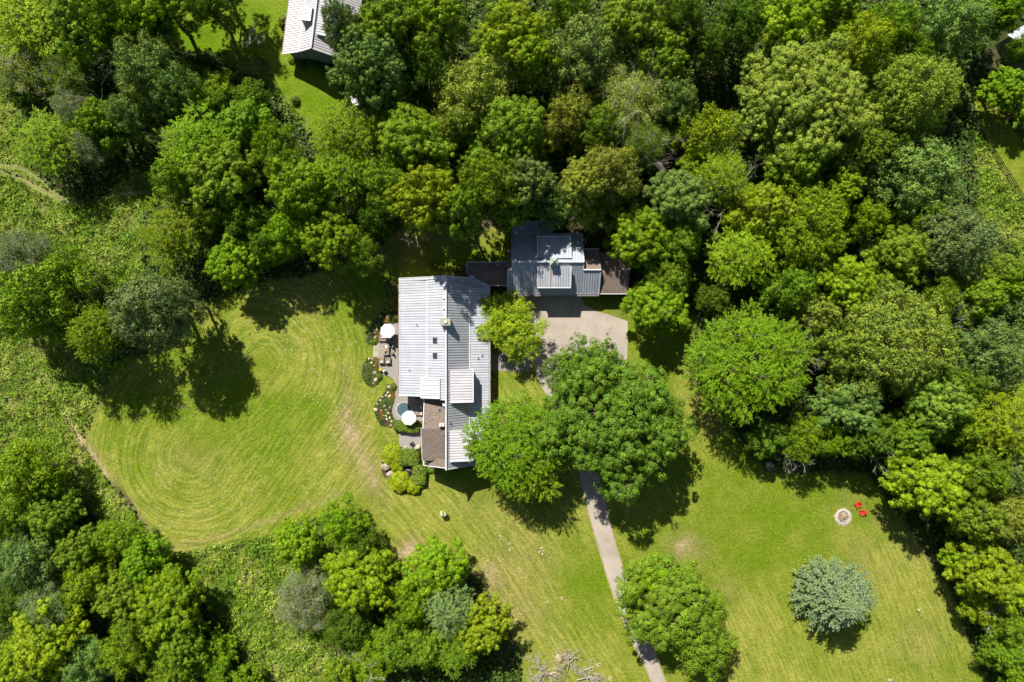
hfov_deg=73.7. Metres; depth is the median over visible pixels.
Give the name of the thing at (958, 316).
bare tree
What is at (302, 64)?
shrub
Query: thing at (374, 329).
ground cover
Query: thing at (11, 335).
broadleaf tree
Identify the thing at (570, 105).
broadleaf tree
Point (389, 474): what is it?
boulder
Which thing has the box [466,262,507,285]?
covered walkway
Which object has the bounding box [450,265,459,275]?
shrub
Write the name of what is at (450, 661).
broadleaf tree
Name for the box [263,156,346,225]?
broadleaf tree
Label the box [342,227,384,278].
broadleaf tree
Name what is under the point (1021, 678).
broadleaf tree
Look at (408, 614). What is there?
broadleaf tree
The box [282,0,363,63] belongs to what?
neighbour house
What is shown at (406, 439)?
patio
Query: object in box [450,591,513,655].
broadleaf tree
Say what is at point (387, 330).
patio umbrella
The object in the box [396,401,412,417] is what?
hot tub
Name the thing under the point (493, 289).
shrub
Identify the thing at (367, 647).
broadleaf tree
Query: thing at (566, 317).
driveway
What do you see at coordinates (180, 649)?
broadleaf tree
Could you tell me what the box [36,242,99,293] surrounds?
broadleaf tree
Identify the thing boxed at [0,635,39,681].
broadleaf tree
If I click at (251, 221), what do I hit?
broadleaf tree
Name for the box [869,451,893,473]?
bare tree
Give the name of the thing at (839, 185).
broadleaf tree
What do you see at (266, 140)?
broadleaf tree
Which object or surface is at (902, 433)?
broadleaf tree
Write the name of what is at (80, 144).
broadleaf tree
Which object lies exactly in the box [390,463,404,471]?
shrub
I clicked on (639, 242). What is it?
broadleaf tree
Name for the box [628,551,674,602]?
broadleaf tree
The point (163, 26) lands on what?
broadleaf tree
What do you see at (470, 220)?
broadleaf tree
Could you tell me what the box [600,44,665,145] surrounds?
bare tree
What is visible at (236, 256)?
broadleaf tree
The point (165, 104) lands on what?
broadleaf tree
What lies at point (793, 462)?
bare tree
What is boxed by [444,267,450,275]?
shrub
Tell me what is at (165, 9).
broadleaf tree
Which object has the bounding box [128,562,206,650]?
broadleaf tree
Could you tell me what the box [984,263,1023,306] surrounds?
broadleaf tree
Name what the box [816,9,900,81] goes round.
broadleaf tree
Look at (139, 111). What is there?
broadleaf tree
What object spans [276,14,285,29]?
shrub
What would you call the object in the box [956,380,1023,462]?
broadleaf tree
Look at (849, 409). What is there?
broadleaf tree
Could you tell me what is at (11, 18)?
broadleaf tree
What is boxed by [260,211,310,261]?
broadleaf tree
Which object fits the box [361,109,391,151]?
broadleaf tree
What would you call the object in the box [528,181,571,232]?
broadleaf tree
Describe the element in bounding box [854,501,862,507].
lawn chair
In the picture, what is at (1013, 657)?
broadleaf tree
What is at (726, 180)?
broadleaf tree
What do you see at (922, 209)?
broadleaf tree
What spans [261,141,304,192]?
broadleaf tree
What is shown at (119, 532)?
broadleaf tree
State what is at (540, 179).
broadleaf tree
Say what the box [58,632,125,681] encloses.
broadleaf tree
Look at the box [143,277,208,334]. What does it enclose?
broadleaf tree
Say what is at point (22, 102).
broadleaf tree
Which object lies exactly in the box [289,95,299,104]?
shrub
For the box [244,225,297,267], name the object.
broadleaf tree
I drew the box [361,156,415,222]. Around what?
broadleaf tree
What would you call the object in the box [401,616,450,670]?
broadleaf tree
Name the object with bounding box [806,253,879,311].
broadleaf tree
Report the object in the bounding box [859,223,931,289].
broadleaf tree
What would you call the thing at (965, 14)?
broadleaf tree
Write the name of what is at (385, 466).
boulder
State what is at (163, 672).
broadleaf tree
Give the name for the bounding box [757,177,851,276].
broadleaf tree
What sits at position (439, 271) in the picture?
shrub
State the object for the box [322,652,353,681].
broadleaf tree
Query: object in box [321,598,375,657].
broadleaf tree
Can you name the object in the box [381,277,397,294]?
shrub
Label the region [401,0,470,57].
broadleaf tree
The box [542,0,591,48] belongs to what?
broadleaf tree
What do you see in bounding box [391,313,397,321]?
shrub
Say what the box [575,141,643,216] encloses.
broadleaf tree
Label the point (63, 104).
broadleaf tree
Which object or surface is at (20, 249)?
broadleaf tree
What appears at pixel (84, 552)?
broadleaf tree
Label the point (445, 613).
broadleaf tree
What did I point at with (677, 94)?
broadleaf tree
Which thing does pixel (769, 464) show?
boulder
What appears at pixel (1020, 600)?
broadleaf tree
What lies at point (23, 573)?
broadleaf tree
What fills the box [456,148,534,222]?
broadleaf tree
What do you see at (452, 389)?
house
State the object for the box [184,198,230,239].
broadleaf tree
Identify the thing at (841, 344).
broadleaf tree
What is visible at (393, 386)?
shrub
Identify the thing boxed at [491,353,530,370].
walkway
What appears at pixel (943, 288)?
broadleaf tree
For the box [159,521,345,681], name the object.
tall weeds
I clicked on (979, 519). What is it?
broadleaf tree
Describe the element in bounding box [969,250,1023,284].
broadleaf tree
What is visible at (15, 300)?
broadleaf tree
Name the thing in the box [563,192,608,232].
broadleaf tree
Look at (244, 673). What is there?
broadleaf tree
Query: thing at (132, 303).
broadleaf tree
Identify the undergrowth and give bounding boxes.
[0,0,1023,681]
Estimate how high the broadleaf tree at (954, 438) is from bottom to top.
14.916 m
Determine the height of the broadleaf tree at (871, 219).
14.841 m
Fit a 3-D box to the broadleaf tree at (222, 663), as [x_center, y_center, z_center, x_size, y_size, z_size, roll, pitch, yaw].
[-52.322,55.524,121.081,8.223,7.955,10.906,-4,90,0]
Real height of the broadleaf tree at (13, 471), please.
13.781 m
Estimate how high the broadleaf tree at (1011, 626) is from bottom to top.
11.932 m
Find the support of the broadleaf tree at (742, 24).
on the ground at (242, 414)
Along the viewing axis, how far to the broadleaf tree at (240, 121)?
114.32 m
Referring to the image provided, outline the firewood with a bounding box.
[838,512,847,520]
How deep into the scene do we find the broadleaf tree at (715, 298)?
116.22 m
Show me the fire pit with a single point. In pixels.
(847, 520)
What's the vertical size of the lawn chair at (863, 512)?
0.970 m
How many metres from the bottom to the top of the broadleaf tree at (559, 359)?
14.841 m
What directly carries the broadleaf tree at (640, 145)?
on the ground at (242, 414)
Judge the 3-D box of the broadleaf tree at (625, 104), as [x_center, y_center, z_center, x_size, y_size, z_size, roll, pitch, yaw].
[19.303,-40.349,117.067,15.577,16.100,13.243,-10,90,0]
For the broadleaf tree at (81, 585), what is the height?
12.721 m
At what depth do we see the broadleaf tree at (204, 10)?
114.84 m
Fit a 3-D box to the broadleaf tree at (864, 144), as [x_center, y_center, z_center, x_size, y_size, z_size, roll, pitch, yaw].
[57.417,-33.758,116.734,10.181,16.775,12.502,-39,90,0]
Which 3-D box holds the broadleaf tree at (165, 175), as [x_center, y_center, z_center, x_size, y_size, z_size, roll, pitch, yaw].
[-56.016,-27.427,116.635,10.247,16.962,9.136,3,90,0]
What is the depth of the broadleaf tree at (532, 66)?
111.20 m
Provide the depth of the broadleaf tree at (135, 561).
117.22 m
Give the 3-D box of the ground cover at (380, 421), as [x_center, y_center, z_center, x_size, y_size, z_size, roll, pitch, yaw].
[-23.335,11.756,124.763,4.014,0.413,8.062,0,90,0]
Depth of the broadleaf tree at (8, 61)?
116.01 m
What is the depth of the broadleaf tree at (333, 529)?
116.26 m
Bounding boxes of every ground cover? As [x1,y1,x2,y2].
[362,358,382,385]
[366,310,397,344]
[374,384,394,426]
[380,317,391,322]
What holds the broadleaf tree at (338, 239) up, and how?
on the ground at (242, 414)
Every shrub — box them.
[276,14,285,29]
[287,56,295,63]
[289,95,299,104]
[297,59,306,69]
[380,442,401,465]
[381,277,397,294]
[382,294,397,310]
[383,308,391,314]
[388,470,410,493]
[390,382,396,389]
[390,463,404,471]
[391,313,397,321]
[407,479,422,494]
[426,262,437,275]
[433,467,439,473]
[435,266,444,275]
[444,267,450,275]
[449,469,455,474]
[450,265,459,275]
[456,468,462,474]
[458,262,466,275]
[468,466,475,473]
[491,286,498,295]
[496,286,505,295]
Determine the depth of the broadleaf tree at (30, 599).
115.73 m
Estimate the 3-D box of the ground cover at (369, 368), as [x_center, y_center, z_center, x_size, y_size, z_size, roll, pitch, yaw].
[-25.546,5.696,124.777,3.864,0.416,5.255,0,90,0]
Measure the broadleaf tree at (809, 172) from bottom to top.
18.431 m
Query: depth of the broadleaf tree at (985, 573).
114.39 m
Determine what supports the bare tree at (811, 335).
on the ground at (242, 414)
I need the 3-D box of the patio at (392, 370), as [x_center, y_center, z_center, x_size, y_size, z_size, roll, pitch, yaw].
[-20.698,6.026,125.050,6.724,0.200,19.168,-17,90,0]
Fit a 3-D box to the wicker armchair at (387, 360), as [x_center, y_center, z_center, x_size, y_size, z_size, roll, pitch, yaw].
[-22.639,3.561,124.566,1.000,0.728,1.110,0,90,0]
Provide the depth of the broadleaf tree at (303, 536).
117.09 m
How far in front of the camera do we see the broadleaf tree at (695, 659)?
115.37 m
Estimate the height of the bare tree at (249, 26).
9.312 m
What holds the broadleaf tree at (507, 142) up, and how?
on the ground at (242, 414)
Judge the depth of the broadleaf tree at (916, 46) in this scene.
113.64 m
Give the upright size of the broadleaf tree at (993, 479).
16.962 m
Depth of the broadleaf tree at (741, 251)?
113.03 m
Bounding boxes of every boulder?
[381,463,389,470]
[386,470,392,476]
[765,461,773,470]
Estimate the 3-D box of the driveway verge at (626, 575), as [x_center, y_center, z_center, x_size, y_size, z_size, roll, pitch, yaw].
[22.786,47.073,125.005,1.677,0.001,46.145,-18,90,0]
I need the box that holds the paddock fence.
[963,105,1023,202]
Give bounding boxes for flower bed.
[362,357,382,385]
[367,312,397,343]
[374,388,394,425]
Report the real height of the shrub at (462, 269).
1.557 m
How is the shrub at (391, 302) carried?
on the ground at (242, 414)
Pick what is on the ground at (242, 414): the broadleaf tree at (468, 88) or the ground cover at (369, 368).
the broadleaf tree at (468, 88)
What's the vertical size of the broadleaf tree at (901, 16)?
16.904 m
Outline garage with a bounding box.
[507,221,629,295]
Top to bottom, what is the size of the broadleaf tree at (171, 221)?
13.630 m
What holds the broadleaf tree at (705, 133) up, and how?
on the ground at (242, 414)
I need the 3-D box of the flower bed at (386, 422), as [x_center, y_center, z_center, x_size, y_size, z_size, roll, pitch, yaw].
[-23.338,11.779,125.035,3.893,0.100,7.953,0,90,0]
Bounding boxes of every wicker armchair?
[379,357,384,362]
[385,357,390,363]
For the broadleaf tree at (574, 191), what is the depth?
109.26 m
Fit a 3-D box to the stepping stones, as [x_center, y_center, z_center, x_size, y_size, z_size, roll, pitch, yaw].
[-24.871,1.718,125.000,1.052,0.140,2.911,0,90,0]
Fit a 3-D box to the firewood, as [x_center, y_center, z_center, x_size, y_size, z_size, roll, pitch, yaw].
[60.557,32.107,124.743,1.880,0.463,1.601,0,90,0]
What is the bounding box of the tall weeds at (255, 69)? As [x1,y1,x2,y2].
[216,53,312,131]
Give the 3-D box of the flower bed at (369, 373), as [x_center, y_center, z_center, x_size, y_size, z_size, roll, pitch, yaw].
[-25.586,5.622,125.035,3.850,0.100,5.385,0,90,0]
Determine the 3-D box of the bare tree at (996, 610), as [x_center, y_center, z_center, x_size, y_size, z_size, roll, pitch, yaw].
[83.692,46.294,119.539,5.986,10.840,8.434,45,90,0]
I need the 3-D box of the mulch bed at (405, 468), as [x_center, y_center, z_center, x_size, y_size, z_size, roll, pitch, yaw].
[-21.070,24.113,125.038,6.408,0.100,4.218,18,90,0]
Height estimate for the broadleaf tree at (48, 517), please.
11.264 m
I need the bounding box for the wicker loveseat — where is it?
[379,336,386,341]
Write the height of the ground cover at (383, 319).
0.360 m
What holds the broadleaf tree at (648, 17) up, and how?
on the ground at (242, 414)
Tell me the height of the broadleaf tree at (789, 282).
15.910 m
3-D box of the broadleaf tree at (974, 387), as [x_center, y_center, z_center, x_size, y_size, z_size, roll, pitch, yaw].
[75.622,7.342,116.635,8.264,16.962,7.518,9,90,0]
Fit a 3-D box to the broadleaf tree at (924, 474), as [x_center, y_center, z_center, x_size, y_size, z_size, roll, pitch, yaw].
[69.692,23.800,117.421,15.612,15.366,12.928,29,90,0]
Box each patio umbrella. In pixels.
[381,324,394,337]
[402,411,415,424]
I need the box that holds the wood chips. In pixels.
[481,535,611,680]
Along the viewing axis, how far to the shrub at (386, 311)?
124.54 m
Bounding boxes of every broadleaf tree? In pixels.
[0,0,81,66]
[0,35,68,103]
[0,225,68,281]
[0,253,98,345]
[0,269,42,339]
[0,433,71,510]
[0,486,41,540]
[0,525,69,592]
[0,581,40,638]
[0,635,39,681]
[4,81,49,119]
[5,591,94,681]
[8,105,89,177]
[15,569,79,632]
[21,480,86,542]
[32,46,97,100]
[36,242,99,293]
[42,0,114,66]
[46,86,91,130]
[46,522,106,575]
[58,300,133,368]
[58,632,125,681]
[61,556,117,604]
[69,127,110,168]
[71,96,131,157]
[79,0,157,55]
[86,512,149,563]
[89,569,147,624]
[94,621,159,681]
[102,93,160,142]
[102,270,208,355]
[105,6,186,62]
[110,31,200,117]
[113,610,163,651]
[118,532,174,586]
[120,0,200,47]
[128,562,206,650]
[135,190,214,278]
[138,61,210,125]
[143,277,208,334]
[144,155,212,204]
[145,657,197,681]
[153,97,244,196]
[155,616,214,679]
[160,120,201,152]
[172,0,247,33]
[172,71,226,130]
[179,132,261,221]
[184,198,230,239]
[194,623,239,681]
[201,67,235,107]
[202,232,268,289]
[213,190,278,247]
[214,94,278,155]
[228,77,273,109]
[229,661,264,681]
[244,119,298,164]
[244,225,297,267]
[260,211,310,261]
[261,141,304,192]
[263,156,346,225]
[270,559,334,633]
[273,512,323,571]
[298,202,360,273]
[304,91,378,172]
[310,139,381,208]
[317,489,372,554]
[319,0,364,52]
[319,535,401,614]
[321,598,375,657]
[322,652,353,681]
[325,23,419,118]
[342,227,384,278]
[344,521,387,559]
[345,633,392,681]
[353,0,434,71]
[353,198,395,240]
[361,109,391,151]
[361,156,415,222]
[368,72,414,116]
[370,612,413,672]
[376,102,457,192]
[382,163,465,236]
[388,571,434,626]
[399,533,469,602]
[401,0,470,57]
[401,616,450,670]
[402,29,457,108]
[419,575,477,638]
[430,54,519,136]
[430,102,476,152]
[431,625,480,679]
[444,186,490,241]
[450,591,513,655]
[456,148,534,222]
[459,388,569,493]
[464,94,547,177]
[470,0,550,82]
[473,288,549,369]
[482,183,539,232]
[491,434,563,505]
[495,154,558,211]
[506,33,563,90]
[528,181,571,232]
[533,335,697,506]
[540,82,598,154]
[540,331,610,405]
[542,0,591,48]
[542,10,616,97]
[556,154,605,219]
[563,103,623,154]
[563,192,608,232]
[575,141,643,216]
[588,63,668,138]
[595,0,676,77]
[601,203,673,273]
[613,553,728,653]
[619,118,671,172]
[619,279,691,337]
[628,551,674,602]
[632,31,690,94]
[641,169,717,237]
[642,259,695,300]
[645,70,700,133]
[652,218,702,263]
[658,0,708,50]
[666,101,746,169]
[670,602,739,681]
[679,147,750,213]
[680,297,818,427]
[681,21,728,75]
[694,283,731,316]
[703,216,786,290]
[707,0,768,64]
[716,182,797,246]
[733,30,883,177]
[743,417,788,460]
[747,0,824,58]
[753,261,824,318]
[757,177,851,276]
[761,133,843,194]
[775,411,833,464]
[786,290,844,337]
[799,314,881,381]
[806,0,863,42]
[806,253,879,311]
[806,373,885,432]
[811,167,867,211]
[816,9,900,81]
[816,277,965,401]
[818,420,857,458]
[828,115,895,174]
[840,409,892,460]
[842,195,891,242]
[858,123,914,174]
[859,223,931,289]
[860,51,967,141]
[862,0,925,59]
[864,128,966,225]
[876,409,947,459]
[878,438,972,522]
[888,194,949,239]
[890,357,978,437]
[894,33,935,77]
[895,202,1001,282]
[901,275,965,320]
[906,0,996,66]
[927,364,993,401]
[931,414,989,450]
[934,480,1005,541]
[935,539,969,573]
[941,537,1023,616]
[943,275,1009,326]
[944,314,1023,399]
[949,441,1013,503]
[955,588,998,627]
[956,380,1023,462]
[969,0,1023,41]
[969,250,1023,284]
[969,485,1023,545]
[974,626,1023,680]
[976,64,1023,113]
[976,446,1023,491]
[983,603,1023,646]
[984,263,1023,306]
[994,573,1023,609]
[995,32,1023,64]
[995,660,1023,681]
[999,95,1023,129]
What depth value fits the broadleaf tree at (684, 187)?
111.55 m
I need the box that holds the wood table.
[382,344,388,354]
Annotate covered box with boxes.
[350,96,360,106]
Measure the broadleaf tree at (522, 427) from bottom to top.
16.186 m
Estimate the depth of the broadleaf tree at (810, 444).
116.17 m
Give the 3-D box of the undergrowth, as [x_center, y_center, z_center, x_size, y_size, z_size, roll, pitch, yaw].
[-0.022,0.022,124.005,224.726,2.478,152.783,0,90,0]
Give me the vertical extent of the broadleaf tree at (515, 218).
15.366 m
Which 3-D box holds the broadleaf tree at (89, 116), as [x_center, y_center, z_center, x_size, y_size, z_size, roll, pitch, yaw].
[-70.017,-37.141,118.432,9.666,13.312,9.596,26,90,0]
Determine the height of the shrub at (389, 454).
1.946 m
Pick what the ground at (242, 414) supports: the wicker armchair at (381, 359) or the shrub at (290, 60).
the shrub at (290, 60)
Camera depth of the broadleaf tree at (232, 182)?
110.36 m
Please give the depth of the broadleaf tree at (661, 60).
110.72 m
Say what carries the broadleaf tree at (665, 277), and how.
on the ground at (242, 414)
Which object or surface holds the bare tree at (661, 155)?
on the ground at (242, 414)
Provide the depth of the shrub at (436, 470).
124.56 m
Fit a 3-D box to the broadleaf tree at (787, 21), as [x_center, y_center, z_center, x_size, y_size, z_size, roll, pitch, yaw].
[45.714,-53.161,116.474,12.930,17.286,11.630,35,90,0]
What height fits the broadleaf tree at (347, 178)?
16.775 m
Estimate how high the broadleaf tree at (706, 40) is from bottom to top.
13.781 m
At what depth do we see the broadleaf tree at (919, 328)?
108.85 m
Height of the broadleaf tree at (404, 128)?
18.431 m
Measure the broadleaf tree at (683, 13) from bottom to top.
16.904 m
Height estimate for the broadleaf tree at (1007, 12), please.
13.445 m
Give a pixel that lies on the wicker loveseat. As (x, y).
(382, 339)
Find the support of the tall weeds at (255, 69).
on the ground at (242, 414)
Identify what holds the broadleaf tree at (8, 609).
on the ground at (242, 414)
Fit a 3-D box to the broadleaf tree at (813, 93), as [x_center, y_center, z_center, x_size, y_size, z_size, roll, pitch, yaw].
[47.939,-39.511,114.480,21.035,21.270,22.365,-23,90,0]
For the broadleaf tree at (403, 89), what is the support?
on the ground at (242, 414)
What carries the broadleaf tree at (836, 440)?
on the ground at (242, 414)
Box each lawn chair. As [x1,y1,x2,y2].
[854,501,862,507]
[859,510,866,514]
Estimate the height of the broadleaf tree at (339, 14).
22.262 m
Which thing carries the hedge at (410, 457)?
on the ground at (242, 414)
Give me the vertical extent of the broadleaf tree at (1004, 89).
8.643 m
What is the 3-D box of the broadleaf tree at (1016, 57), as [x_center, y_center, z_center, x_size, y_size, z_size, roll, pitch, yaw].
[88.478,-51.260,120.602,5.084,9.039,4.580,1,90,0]
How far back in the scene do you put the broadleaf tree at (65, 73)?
116.93 m
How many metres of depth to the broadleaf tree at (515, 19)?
109.18 m
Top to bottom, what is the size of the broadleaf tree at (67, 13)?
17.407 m
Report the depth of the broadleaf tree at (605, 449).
109.94 m
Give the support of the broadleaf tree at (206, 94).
on the ground at (242, 414)
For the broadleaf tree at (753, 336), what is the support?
on the ground at (242, 414)
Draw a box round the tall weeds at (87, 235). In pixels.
[0,92,190,342]
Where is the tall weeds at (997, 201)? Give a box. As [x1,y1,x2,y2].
[974,129,1023,253]
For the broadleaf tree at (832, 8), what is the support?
on the ground at (242, 414)
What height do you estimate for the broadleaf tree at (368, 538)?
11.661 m
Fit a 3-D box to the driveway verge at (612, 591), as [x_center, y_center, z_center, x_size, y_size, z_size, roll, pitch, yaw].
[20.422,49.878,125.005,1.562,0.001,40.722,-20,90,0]
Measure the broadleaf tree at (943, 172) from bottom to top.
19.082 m
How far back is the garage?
120.09 m
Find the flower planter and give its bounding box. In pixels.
[439,509,446,517]
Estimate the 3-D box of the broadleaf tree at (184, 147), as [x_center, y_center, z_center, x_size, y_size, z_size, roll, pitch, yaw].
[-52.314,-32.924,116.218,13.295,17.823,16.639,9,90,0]
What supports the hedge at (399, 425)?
on the ground at (242, 414)
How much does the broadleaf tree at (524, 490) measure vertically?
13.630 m
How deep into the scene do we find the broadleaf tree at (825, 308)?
113.41 m
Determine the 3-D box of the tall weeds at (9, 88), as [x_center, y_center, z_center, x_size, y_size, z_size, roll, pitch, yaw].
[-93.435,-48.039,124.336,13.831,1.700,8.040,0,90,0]
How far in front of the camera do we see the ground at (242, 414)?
125.02 m
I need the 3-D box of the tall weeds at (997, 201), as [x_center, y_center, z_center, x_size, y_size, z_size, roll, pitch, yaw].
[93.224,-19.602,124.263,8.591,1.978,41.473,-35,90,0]
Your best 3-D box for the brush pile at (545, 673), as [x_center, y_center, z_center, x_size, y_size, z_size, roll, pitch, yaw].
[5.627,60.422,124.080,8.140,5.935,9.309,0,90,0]
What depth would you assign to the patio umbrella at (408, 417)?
122.53 m
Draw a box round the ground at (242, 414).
[0,0,1023,681]
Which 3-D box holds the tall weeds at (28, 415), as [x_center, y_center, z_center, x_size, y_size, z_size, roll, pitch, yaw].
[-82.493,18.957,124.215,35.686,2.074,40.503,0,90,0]
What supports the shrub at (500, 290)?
on the ground at (242, 414)
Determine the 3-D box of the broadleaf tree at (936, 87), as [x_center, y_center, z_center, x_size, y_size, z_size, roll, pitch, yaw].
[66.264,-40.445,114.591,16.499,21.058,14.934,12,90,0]
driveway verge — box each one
[587,508,651,681]
[600,477,665,681]
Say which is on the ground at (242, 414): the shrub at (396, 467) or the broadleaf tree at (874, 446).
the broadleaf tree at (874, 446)
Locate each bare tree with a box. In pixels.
[51,64,115,106]
[242,20,262,45]
[347,652,380,681]
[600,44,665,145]
[634,133,684,170]
[706,159,797,231]
[777,450,815,472]
[794,315,824,375]
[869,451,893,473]
[935,293,976,329]
[983,605,1014,637]
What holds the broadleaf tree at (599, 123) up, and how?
on the ground at (242, 414)
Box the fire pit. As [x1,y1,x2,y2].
[834,508,851,525]
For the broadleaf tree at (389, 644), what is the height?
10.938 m
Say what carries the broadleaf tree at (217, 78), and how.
on the ground at (242, 414)
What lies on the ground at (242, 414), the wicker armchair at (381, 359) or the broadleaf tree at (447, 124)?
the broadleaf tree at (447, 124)
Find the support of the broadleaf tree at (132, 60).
on the ground at (242, 414)
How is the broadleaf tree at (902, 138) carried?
on the ground at (242, 414)
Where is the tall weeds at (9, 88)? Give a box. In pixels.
[0,71,35,97]
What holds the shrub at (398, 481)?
on the mulch bed at (405, 468)
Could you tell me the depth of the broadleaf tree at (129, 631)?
115.07 m
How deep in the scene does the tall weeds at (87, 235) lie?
124.49 m
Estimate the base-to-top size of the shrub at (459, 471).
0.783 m
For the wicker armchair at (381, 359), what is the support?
on the patio at (392, 370)
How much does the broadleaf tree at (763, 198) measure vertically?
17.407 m
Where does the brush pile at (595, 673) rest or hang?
on the ground at (242, 414)
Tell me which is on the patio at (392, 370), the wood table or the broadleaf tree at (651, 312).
the wood table
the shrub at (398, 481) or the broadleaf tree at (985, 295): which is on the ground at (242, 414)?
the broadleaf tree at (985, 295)
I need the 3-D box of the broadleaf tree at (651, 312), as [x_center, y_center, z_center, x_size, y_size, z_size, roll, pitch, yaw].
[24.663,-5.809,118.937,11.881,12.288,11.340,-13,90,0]
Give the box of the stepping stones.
[373,342,378,357]
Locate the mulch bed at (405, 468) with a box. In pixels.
[381,461,412,479]
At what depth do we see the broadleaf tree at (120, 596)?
114.97 m
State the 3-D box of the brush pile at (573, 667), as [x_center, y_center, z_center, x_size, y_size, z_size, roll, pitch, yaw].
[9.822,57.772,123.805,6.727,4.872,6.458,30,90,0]
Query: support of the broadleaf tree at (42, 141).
on the ground at (242, 414)
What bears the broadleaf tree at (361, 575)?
on the ground at (242, 414)
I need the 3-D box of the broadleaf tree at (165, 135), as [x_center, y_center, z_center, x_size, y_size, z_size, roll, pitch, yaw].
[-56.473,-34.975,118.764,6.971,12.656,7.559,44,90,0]
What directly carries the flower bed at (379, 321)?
on the ground at (242, 414)
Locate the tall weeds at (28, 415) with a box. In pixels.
[0,334,151,551]
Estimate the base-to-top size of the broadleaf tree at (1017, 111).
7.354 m
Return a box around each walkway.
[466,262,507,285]
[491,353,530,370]
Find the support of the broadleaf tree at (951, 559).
on the ground at (242, 414)
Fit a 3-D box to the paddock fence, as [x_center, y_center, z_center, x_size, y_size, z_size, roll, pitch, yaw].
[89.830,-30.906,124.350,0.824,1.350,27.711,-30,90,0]
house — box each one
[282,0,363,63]
[398,275,490,469]
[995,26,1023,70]
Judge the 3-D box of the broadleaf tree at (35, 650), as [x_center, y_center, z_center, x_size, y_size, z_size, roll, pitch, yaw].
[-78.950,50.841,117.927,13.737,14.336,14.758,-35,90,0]
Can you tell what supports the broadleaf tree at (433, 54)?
on the ground at (242, 414)
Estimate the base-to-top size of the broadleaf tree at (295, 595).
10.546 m
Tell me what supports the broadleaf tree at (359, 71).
on the ground at (242, 414)
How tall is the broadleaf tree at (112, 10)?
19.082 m
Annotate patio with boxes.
[378,321,423,421]
[399,432,420,448]
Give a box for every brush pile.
[525,652,564,681]
[553,641,581,675]
[575,658,606,681]
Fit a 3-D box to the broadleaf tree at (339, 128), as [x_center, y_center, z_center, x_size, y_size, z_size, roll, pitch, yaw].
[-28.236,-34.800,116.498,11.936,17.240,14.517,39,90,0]
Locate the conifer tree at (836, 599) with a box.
[788,554,878,634]
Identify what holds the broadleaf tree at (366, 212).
on the ground at (242, 414)
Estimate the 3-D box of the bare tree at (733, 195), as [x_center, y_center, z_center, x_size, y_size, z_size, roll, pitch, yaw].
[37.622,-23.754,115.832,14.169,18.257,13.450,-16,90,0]
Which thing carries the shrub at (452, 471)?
on the ground at (242, 414)
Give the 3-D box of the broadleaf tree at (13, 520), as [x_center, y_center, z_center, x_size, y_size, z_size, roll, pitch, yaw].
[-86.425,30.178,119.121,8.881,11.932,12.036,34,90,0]
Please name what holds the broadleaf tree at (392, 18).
on the ground at (242, 414)
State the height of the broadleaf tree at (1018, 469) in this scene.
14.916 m
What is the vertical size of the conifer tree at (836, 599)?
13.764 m
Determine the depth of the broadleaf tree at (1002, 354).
111.23 m
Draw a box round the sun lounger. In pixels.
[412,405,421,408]
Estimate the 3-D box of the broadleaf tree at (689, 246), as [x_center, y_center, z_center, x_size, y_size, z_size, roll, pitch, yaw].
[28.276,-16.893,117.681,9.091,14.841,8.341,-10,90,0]
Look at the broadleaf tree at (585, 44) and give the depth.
110.64 m
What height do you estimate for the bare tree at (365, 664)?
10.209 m
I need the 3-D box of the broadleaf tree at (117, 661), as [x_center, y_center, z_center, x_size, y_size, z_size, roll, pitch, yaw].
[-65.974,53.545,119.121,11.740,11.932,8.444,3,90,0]
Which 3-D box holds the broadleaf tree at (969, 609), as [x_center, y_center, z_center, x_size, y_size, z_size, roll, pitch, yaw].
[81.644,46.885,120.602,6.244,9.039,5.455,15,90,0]
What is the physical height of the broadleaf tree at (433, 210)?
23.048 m
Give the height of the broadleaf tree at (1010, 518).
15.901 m
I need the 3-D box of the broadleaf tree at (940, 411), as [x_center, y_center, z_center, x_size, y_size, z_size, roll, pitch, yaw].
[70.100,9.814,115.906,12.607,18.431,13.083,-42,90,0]
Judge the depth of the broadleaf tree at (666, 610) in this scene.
115.28 m
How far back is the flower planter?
123.61 m
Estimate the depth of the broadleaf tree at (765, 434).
118.25 m
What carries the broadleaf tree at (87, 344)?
on the ground at (242, 414)
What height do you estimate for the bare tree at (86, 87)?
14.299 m
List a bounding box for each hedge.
[393,419,420,432]
[397,448,427,485]
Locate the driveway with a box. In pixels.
[502,296,664,681]
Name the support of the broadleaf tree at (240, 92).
on the ground at (242, 414)
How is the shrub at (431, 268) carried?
on the ground at (242, 414)
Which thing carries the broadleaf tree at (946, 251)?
on the ground at (242, 414)
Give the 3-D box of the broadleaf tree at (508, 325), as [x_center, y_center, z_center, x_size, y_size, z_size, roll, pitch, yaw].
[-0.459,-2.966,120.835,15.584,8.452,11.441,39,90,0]
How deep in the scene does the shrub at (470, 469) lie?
124.62 m
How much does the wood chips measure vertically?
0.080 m
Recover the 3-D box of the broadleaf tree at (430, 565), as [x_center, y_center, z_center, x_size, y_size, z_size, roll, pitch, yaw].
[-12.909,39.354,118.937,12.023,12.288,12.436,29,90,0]
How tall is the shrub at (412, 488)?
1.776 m

